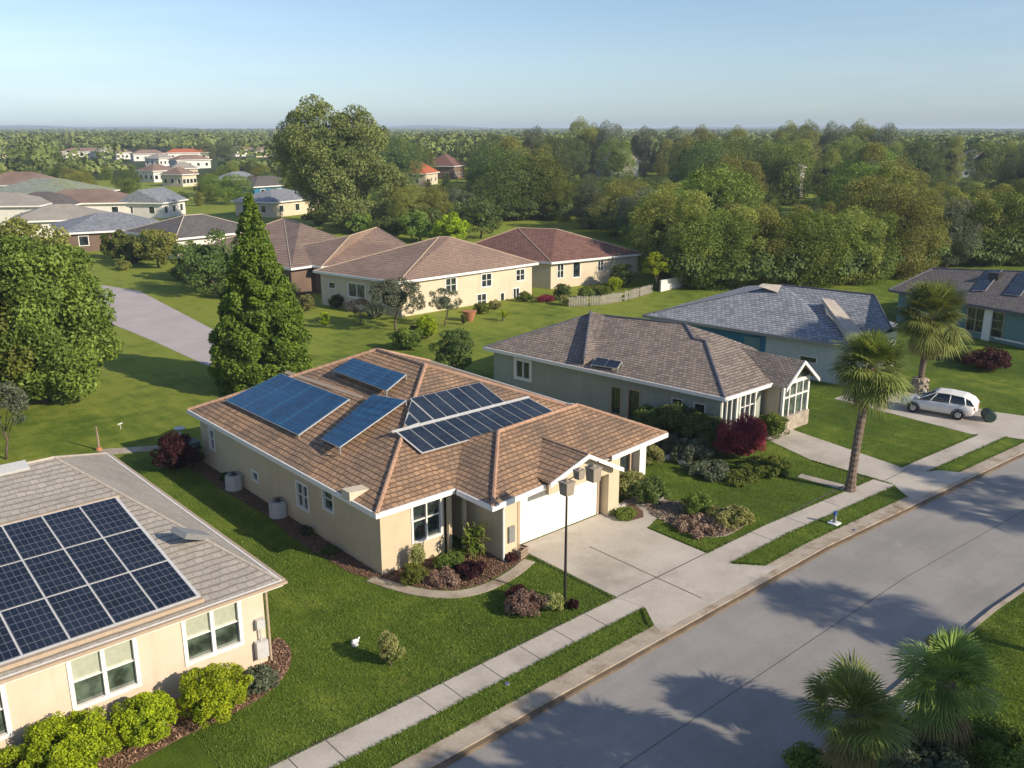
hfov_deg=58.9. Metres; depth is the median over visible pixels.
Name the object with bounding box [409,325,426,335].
bush
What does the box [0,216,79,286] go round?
tree
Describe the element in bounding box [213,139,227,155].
woodland tree
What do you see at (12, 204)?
white walled house
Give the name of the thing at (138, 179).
woodland tree
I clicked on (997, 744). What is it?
bush
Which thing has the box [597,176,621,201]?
woodland tree
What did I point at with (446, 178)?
woodland tree
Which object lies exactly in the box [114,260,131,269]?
bush
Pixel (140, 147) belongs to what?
woodland tree
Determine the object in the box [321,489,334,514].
window
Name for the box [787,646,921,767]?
palm tree
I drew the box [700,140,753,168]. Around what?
woodland tree
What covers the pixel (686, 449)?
bush
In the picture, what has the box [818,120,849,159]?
woodland tree
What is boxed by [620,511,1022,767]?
road seam
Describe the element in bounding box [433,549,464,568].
bush
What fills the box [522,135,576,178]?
woodland tree
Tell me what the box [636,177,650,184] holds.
woodland tree
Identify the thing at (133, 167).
woodland tree
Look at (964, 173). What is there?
grey house
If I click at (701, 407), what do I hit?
window
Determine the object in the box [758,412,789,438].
bush
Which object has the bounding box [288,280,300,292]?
bush
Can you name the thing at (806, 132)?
woodland tree
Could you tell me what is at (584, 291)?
bush
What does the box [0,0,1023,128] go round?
sky
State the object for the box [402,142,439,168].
woodland tree
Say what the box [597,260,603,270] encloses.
window
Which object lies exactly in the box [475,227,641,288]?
maroon roofed house
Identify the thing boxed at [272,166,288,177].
woodland tree
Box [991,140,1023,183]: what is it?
woodland tree
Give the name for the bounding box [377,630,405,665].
bush
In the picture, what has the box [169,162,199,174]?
distant house
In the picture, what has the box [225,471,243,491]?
air conditioner
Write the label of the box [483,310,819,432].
sage house
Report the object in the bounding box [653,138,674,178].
woodland tree
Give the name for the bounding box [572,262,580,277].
window
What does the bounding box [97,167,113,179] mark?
woodland tree
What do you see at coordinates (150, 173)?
distant house
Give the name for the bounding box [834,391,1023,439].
driveway
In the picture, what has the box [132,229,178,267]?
tree
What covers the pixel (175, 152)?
distant house
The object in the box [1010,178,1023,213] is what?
woodland tree
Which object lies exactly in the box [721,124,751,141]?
woodland tree
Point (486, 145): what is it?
woodland tree
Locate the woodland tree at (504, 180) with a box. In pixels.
[469,152,548,220]
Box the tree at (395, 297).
[364,276,425,329]
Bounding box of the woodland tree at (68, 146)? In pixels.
[60,140,73,155]
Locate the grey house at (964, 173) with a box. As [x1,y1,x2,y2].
[954,150,989,177]
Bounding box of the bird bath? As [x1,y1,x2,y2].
[173,426,184,434]
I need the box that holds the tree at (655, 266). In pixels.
[642,251,671,289]
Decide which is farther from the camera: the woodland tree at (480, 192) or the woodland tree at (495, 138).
the woodland tree at (495, 138)
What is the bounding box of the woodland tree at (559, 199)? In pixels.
[540,179,579,220]
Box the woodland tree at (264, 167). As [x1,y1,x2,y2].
[259,164,271,175]
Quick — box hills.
[0,125,992,128]
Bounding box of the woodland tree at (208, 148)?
[196,141,215,158]
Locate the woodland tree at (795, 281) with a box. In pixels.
[766,208,848,286]
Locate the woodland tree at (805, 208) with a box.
[784,203,821,233]
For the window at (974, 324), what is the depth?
76.11 m
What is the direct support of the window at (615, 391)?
in the sage house at (622, 366)
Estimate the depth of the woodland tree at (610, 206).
145.41 m
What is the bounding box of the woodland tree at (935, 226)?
[910,188,952,273]
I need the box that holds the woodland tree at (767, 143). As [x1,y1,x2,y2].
[757,139,781,155]
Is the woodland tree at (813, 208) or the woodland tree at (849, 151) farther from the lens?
the woodland tree at (849, 151)
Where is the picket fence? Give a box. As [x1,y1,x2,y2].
[569,285,652,305]
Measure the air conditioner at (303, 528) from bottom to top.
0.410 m
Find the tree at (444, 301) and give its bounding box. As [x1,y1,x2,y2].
[428,288,462,325]
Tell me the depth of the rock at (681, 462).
47.48 m
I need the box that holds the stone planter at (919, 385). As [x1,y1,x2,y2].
[910,376,929,393]
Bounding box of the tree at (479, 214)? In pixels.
[448,195,503,238]
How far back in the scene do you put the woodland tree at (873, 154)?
171.69 m
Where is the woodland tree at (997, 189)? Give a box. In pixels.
[968,183,1015,210]
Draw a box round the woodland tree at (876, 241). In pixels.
[835,207,911,284]
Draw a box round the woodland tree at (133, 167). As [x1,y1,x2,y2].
[128,164,136,172]
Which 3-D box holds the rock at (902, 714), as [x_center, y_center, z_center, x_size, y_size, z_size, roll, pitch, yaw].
[12.140,9.754,27.466,1.158,0.386,0.690,-14,21,-40]
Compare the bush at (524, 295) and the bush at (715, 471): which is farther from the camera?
the bush at (524, 295)
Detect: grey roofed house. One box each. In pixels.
[7,204,107,237]
[49,212,157,251]
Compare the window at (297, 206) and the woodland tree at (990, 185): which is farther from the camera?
the window at (297, 206)
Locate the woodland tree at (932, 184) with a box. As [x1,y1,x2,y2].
[916,179,949,198]
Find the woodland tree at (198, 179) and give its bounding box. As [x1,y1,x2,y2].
[196,173,217,184]
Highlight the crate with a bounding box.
[513,544,528,559]
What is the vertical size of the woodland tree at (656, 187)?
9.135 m
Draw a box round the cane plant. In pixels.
[461,521,490,559]
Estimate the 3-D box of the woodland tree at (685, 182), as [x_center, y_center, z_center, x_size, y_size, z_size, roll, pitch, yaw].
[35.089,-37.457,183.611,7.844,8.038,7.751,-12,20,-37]
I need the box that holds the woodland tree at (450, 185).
[440,182,469,197]
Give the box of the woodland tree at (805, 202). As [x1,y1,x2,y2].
[791,198,818,215]
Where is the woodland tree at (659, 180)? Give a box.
[648,176,671,186]
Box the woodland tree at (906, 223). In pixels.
[868,186,942,278]
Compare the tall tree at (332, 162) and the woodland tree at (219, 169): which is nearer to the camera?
the tall tree at (332, 162)
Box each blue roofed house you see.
[218,171,251,186]
[228,175,284,196]
[230,188,320,217]
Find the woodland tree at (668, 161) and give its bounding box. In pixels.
[665,140,699,174]
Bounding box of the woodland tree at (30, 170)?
[21,168,43,173]
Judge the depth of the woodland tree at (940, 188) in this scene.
149.69 m
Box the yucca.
[496,310,511,320]
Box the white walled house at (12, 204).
[0,192,51,224]
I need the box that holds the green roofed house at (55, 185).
[0,178,119,193]
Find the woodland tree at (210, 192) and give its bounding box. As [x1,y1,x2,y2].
[201,184,220,200]
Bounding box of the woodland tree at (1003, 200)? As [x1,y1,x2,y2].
[975,189,1015,213]
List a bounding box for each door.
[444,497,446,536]
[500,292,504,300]
[520,481,596,543]
[626,388,640,421]
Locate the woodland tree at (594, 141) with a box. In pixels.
[582,122,601,175]
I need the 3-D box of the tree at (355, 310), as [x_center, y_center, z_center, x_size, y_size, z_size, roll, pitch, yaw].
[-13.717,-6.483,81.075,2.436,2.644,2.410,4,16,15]
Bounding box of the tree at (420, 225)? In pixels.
[397,210,443,241]
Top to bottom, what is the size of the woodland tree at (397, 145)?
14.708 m
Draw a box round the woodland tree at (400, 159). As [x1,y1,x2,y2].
[372,135,428,184]
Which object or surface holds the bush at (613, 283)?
on the lawn at (148, 393)
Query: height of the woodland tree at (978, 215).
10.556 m
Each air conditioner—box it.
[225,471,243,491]
[269,497,287,518]
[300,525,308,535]
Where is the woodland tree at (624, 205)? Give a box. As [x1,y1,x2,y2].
[611,186,660,242]
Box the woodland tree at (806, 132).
[787,119,823,159]
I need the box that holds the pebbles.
[647,500,746,536]
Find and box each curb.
[390,442,1023,767]
[805,587,1023,764]
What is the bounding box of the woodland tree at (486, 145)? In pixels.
[469,142,498,174]
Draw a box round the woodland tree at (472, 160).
[462,141,497,180]
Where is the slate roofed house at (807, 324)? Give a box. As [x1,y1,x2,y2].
[642,283,898,384]
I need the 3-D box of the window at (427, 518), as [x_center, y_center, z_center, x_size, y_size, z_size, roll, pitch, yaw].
[-3.476,5.394,36.694,1.544,1.937,0.170,-14,21,-40]
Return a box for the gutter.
[432,453,1023,767]
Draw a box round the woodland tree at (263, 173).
[258,171,276,176]
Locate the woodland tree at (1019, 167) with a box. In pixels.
[996,143,1023,182]
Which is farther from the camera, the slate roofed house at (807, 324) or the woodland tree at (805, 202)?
the woodland tree at (805, 202)
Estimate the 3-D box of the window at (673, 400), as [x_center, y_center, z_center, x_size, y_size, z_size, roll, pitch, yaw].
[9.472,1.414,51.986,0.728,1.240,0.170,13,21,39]
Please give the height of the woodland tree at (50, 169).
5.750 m
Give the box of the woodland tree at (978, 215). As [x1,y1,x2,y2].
[962,189,1023,266]
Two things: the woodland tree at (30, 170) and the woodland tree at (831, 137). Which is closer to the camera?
the woodland tree at (30, 170)
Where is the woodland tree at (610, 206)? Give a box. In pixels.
[586,180,636,236]
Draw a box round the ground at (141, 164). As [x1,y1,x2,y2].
[0,146,997,179]
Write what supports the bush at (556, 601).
on the lawn at (148, 393)
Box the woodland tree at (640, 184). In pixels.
[621,178,651,202]
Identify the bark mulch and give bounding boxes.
[376,553,527,589]
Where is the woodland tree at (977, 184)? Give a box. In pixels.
[962,181,989,204]
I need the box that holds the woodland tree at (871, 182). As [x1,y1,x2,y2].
[831,173,916,229]
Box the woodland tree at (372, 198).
[368,183,393,204]
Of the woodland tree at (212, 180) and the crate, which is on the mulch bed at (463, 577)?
the crate
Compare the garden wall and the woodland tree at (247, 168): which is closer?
the garden wall
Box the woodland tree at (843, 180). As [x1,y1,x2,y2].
[819,161,891,232]
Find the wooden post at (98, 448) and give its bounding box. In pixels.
[95,426,101,450]
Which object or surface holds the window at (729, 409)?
in the sage house at (622, 366)
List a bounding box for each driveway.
[100,285,253,378]
[520,496,781,631]
[765,429,972,499]
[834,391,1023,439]
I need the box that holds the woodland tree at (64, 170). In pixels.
[57,166,69,178]
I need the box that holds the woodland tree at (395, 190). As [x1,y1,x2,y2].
[386,184,409,217]
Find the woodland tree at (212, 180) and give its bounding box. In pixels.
[199,174,224,196]
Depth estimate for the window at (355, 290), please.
87.37 m
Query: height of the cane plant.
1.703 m
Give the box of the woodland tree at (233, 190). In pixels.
[216,173,254,204]
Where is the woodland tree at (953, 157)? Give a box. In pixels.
[932,135,966,185]
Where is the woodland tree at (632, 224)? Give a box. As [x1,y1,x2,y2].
[618,187,697,267]
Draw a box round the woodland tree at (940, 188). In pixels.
[917,181,959,203]
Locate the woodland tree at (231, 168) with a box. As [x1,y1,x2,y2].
[224,160,239,173]
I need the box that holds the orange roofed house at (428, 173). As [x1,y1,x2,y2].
[394,158,439,185]
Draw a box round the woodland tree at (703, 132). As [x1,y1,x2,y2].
[690,124,716,140]
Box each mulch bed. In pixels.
[97,639,291,767]
[188,461,376,577]
[378,553,527,589]
[614,504,643,520]
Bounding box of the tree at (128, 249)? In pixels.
[114,234,143,263]
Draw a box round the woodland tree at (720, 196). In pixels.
[674,161,767,234]
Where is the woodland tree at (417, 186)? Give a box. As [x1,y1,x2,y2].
[409,183,426,202]
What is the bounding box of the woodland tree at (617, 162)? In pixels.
[594,138,635,181]
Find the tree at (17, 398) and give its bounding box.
[0,380,28,459]
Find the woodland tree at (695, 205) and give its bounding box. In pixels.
[660,189,721,288]
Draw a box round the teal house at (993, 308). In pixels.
[888,268,1023,347]
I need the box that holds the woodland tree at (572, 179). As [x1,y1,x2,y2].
[560,176,580,191]
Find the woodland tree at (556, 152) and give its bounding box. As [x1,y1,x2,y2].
[546,137,567,176]
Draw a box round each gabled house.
[118,187,188,217]
[594,149,639,177]
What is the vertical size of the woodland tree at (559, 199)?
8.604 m
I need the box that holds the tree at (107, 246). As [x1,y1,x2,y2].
[100,229,129,257]
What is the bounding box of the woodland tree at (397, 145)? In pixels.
[384,137,405,156]
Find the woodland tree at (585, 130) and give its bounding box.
[562,116,596,176]
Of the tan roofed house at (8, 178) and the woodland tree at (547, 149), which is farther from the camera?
the woodland tree at (547, 149)
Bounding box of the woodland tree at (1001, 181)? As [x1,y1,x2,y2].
[986,179,1005,185]
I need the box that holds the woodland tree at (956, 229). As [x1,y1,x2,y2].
[928,191,984,267]
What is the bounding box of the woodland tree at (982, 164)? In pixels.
[960,140,1005,183]
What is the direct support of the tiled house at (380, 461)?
on the lawn at (148, 393)
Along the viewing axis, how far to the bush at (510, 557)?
36.81 m
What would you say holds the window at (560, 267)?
in the maroon roofed house at (567, 258)
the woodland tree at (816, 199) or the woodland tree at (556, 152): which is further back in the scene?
the woodland tree at (556, 152)
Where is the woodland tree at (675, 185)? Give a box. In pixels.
[642,182,700,224]
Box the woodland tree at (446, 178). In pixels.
[442,172,450,183]
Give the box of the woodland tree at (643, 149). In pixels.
[630,125,659,176]
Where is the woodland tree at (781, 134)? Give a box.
[772,120,800,141]
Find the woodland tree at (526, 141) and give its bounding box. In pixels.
[524,136,541,155]
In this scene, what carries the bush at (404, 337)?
on the lawn at (148, 393)
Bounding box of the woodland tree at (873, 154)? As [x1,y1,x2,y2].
[845,141,888,192]
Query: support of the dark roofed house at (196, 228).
on the lawn at (148, 393)
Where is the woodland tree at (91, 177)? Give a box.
[73,173,97,184]
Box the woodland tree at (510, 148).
[482,141,530,164]
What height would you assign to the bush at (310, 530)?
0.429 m
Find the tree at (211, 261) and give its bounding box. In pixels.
[176,228,238,295]
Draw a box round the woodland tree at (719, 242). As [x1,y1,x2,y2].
[671,208,758,290]
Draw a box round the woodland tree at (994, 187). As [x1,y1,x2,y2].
[972,184,1015,207]
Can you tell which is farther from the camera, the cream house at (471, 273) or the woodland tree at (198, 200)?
the woodland tree at (198, 200)
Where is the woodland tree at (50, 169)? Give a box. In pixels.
[44,166,57,177]
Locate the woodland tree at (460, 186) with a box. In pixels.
[446,181,469,196]
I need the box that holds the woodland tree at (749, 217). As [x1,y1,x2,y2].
[720,205,770,288]
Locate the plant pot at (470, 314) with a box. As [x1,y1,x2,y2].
[462,309,476,321]
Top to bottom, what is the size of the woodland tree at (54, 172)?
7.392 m
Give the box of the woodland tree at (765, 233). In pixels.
[748,205,792,285]
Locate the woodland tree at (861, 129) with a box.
[837,118,877,151]
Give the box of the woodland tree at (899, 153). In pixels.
[838,141,917,184]
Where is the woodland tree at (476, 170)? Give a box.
[461,145,519,191]
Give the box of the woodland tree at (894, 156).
[829,145,899,191]
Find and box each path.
[99,445,158,454]
[366,559,534,597]
[798,474,869,495]
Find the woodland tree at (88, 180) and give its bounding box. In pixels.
[65,170,96,184]
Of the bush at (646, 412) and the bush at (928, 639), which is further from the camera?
the bush at (646, 412)
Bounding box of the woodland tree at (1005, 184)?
[998,183,1012,205]
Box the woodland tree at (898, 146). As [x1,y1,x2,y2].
[884,141,909,158]
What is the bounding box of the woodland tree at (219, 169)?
[215,165,228,176]
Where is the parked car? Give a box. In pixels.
[900,388,979,419]
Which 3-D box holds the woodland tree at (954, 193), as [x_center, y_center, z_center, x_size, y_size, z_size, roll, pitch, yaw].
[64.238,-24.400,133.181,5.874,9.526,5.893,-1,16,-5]
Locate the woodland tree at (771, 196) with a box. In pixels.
[763,194,776,202]
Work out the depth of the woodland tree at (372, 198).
202.40 m
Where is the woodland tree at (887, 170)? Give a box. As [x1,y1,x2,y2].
[857,158,923,215]
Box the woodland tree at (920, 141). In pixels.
[896,137,939,174]
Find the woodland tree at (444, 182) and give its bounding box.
[439,179,447,191]
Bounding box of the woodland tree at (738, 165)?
[700,152,768,209]
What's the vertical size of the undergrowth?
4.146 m
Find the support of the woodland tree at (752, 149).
on the lawn at (148, 393)
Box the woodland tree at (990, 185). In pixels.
[970,182,1000,202]
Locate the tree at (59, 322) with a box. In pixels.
[0,233,124,403]
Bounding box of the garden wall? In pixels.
[660,274,688,291]
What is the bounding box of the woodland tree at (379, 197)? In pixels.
[374,183,412,216]
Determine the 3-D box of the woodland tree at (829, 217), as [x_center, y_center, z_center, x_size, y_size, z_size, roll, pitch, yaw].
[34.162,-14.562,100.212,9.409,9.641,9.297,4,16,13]
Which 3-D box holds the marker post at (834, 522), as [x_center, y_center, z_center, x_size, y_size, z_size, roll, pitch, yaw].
[14.370,5.954,40.408,0.440,0.600,0.440,-14,21,-40]
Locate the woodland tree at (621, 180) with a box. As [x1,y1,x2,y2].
[606,178,631,197]
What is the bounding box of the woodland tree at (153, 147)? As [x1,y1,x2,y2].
[147,144,159,149]
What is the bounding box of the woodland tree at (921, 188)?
[916,184,939,196]
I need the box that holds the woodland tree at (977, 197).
[959,188,1008,264]
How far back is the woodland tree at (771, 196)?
197.44 m
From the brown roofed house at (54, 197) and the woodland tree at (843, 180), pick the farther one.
the brown roofed house at (54, 197)
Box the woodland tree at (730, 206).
[721,203,753,238]
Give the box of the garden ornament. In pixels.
[351,637,359,646]
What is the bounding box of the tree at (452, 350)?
[428,327,473,369]
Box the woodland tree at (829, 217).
[788,208,866,288]
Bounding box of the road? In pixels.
[445,457,1023,767]
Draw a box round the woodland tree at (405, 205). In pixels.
[386,186,429,230]
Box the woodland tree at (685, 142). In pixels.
[669,135,695,179]
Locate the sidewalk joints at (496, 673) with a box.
[289,492,863,767]
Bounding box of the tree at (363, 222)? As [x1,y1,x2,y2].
[344,213,374,232]
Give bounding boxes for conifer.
[207,191,313,395]
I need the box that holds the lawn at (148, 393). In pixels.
[0,161,1023,767]
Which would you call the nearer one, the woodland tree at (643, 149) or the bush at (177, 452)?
the bush at (177, 452)
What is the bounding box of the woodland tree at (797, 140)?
[780,138,822,183]
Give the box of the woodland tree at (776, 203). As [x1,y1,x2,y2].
[767,198,783,218]
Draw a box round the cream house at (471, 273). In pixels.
[313,236,538,316]
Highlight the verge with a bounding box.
[828,592,1023,767]
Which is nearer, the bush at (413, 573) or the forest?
the bush at (413, 573)
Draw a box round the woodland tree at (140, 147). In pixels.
[134,143,149,150]
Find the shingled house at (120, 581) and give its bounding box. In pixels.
[0,452,287,755]
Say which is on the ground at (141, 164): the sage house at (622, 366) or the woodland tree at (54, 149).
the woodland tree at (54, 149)
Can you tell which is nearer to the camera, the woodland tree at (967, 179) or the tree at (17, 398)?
the tree at (17, 398)
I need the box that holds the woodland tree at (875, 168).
[846,159,903,200]
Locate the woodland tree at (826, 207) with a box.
[819,201,839,234]
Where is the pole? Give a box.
[558,461,602,600]
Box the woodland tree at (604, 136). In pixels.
[592,119,622,165]
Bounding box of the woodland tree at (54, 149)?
[41,143,62,160]
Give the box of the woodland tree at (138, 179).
[110,168,143,190]
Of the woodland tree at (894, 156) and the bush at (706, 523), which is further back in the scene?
the woodland tree at (894, 156)
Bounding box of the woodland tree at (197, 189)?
[193,182,203,192]
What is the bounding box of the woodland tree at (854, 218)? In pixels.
[825,205,887,285]
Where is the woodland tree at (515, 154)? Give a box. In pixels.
[483,149,545,186]
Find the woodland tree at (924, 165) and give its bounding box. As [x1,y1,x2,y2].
[896,141,949,183]
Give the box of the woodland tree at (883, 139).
[868,122,900,151]
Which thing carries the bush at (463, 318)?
on the lawn at (148, 393)
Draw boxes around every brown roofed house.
[28,191,80,204]
[56,189,130,213]
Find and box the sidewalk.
[270,435,1004,767]
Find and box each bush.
[0,706,121,767]
[0,748,24,767]
[103,689,178,747]
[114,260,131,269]
[149,431,205,470]
[167,265,180,278]
[177,662,253,729]
[211,282,224,295]
[219,472,227,479]
[242,664,279,694]
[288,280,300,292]
[297,294,315,310]
[300,526,312,534]
[319,311,329,327]
[319,544,339,554]
[327,294,343,307]
[363,304,386,318]
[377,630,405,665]
[388,327,422,349]
[399,562,429,585]
[408,542,425,566]
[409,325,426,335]
[415,314,437,338]
[422,566,460,587]
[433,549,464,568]
[452,560,487,579]
[460,314,466,324]
[472,302,489,313]
[488,299,501,308]
[503,588,549,616]
[504,552,518,561]
[504,584,525,597]
[515,290,534,301]
[535,294,556,301]
[542,591,564,610]
[553,283,571,297]
[558,295,570,304]
[565,598,578,609]
[577,286,594,297]
[592,285,612,294]
[605,276,622,290]
[609,263,637,287]
[609,506,637,521]
[619,470,647,500]
[629,474,671,503]
[631,404,665,427]
[646,444,665,463]
[648,401,703,439]
[655,433,682,453]
[669,438,713,462]
[672,512,725,539]
[680,413,727,448]
[680,490,717,514]
[682,459,730,481]
[705,504,754,529]
[712,412,767,458]
[724,468,759,487]
[736,454,791,478]
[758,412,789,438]
[781,740,838,767]
[873,728,969,767]
[923,634,945,645]
[949,346,975,361]
[951,704,1023,767]
[962,346,1012,370]
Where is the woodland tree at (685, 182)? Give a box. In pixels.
[671,179,698,190]
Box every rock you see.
[664,454,673,460]
[678,459,685,464]
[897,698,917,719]
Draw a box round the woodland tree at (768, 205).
[746,202,781,235]
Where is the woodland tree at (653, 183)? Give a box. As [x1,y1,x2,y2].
[634,179,659,194]
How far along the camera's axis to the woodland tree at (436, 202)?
152.73 m
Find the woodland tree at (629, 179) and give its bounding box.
[621,175,635,187]
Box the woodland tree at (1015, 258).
[990,190,1023,264]
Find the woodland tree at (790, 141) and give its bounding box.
[766,139,793,153]
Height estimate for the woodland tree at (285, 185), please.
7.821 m
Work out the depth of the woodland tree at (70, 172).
255.82 m
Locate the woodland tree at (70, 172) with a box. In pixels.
[63,168,75,179]
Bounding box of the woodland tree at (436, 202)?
[414,186,452,229]
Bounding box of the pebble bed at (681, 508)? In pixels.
[657,501,744,536]
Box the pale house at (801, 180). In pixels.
[789,165,804,194]
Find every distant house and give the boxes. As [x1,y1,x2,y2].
[61,148,98,157]
[90,148,116,157]
[111,149,131,158]
[129,150,166,160]
[135,164,172,181]
[144,153,173,165]
[159,167,198,186]
[164,148,209,157]
[168,155,211,167]
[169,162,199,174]
[229,147,252,156]
[246,147,275,156]
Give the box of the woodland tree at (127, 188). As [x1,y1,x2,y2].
[115,177,138,193]
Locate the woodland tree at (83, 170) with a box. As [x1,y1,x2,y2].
[75,168,93,178]
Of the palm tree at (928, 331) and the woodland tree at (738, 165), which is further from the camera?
the woodland tree at (738, 165)
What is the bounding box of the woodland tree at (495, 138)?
[466,133,505,169]
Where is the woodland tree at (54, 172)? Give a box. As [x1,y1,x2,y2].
[49,163,77,177]
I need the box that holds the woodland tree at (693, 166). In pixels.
[669,141,744,187]
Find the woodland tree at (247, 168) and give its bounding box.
[239,160,260,174]
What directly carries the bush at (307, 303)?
on the lawn at (148, 393)
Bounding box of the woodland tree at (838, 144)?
[818,138,855,185]
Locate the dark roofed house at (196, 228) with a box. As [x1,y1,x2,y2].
[122,214,238,259]
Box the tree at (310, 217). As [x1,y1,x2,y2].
[301,209,329,224]
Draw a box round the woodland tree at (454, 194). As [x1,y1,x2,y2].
[443,186,476,224]
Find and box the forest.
[0,128,1023,173]
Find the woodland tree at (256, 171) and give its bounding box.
[247,167,269,178]
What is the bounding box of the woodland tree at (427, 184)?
[425,179,431,188]
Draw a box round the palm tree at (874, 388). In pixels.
[823,327,919,492]
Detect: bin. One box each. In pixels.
[189,437,200,457]
[980,408,996,422]
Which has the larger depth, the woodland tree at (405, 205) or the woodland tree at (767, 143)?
the woodland tree at (767, 143)
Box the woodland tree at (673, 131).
[666,125,692,151]
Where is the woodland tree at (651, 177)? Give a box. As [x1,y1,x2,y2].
[647,175,664,185]
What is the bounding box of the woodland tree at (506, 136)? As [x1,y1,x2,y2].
[500,135,527,166]
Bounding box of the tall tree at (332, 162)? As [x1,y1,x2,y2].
[267,94,410,231]
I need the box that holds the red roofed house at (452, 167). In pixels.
[427,154,464,178]
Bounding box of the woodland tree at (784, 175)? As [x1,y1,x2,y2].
[752,138,820,205]
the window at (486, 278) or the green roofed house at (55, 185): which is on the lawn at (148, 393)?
the green roofed house at (55, 185)
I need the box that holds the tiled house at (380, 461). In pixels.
[187,348,667,573]
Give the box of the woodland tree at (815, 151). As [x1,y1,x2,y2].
[790,139,819,192]
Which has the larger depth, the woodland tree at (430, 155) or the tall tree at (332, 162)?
the woodland tree at (430, 155)
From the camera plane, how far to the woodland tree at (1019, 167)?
254.98 m
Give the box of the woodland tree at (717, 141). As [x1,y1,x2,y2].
[667,137,741,184]
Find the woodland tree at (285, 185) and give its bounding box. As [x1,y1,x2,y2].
[273,176,303,190]
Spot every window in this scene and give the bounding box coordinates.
[0,684,13,740]
[66,638,142,710]
[78,235,89,245]
[111,206,118,211]
[148,206,154,213]
[181,601,244,666]
[208,427,215,452]
[251,469,258,483]
[261,205,265,212]
[279,205,283,212]
[295,203,299,210]
[295,479,309,513]
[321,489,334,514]
[328,281,335,288]
[347,282,365,298]
[411,498,442,544]
[445,276,456,292]
[477,292,486,303]
[481,272,491,287]
[513,287,519,297]
[514,357,531,382]
[516,268,524,281]
[557,263,563,278]
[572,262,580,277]
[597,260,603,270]
[609,385,621,416]
[620,453,631,474]
[671,397,682,411]
[693,402,705,412]
[721,398,737,424]
[739,392,756,419]
[799,355,816,363]
[965,306,984,333]
[990,311,1005,337]
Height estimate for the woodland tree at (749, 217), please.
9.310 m
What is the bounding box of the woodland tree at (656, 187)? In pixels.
[645,179,677,196]
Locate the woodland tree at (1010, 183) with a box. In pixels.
[997,181,1021,191]
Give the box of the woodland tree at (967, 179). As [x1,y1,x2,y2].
[957,177,974,192]
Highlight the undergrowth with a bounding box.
[410,193,1023,280]
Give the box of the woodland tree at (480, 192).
[458,177,509,217]
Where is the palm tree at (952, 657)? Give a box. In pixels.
[885,623,1007,752]
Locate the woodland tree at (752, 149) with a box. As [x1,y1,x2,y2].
[733,143,762,159]
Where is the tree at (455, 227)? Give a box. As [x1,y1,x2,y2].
[432,212,470,239]
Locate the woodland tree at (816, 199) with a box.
[809,196,823,206]
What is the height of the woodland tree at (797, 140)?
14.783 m
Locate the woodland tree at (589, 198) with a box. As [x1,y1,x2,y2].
[572,182,607,228]
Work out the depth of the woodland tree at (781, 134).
312.70 m
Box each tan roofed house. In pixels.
[0,172,55,186]
[177,218,336,294]
[303,227,407,293]
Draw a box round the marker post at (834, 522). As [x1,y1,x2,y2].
[827,511,840,525]
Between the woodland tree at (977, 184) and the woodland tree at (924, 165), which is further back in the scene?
the woodland tree at (924, 165)
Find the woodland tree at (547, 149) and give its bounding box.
[529,143,554,181]
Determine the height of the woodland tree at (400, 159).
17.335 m
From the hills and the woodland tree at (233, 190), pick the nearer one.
the woodland tree at (233, 190)
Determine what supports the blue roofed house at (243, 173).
on the lawn at (148, 393)
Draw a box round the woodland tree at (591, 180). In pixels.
[568,177,605,199]
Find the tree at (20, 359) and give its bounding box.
[0,269,50,382]
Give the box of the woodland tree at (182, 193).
[177,191,189,202]
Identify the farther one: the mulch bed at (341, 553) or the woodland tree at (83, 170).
the woodland tree at (83, 170)
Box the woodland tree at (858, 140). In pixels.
[825,135,866,162]
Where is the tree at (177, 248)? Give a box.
[170,240,202,276]
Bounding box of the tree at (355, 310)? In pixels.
[342,297,370,324]
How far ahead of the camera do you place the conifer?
58.60 m
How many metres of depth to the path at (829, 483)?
45.01 m
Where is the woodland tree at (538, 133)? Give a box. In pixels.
[521,126,544,153]
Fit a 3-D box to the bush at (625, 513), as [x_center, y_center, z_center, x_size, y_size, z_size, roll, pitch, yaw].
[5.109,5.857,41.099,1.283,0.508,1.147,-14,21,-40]
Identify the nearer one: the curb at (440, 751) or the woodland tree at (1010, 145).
the curb at (440, 751)
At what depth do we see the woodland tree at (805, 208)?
109.67 m
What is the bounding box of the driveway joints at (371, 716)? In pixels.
[266,469,906,767]
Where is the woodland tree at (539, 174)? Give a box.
[504,151,572,220]
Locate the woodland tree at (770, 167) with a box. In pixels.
[742,147,805,195]
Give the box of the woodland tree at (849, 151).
[832,142,862,163]
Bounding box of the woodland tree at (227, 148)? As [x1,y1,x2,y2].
[215,140,235,157]
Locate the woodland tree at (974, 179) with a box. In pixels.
[971,177,982,189]
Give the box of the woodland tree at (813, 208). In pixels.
[789,205,827,228]
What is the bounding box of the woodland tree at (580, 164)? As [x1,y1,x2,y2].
[557,137,591,177]
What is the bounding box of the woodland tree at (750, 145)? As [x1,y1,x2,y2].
[717,135,772,191]
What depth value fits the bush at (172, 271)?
105.01 m
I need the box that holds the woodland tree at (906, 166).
[886,156,930,197]
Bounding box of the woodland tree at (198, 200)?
[193,192,204,205]
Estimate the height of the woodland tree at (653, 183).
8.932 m
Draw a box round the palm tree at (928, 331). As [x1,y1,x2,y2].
[887,275,974,378]
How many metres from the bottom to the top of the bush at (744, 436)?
2.459 m
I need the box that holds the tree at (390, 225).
[371,215,407,236]
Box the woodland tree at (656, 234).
[628,185,712,278]
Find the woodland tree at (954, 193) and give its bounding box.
[942,185,971,211]
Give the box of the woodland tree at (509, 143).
[490,137,523,161]
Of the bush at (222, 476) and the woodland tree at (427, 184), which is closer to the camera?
the bush at (222, 476)
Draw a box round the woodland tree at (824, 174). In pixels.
[809,147,842,198]

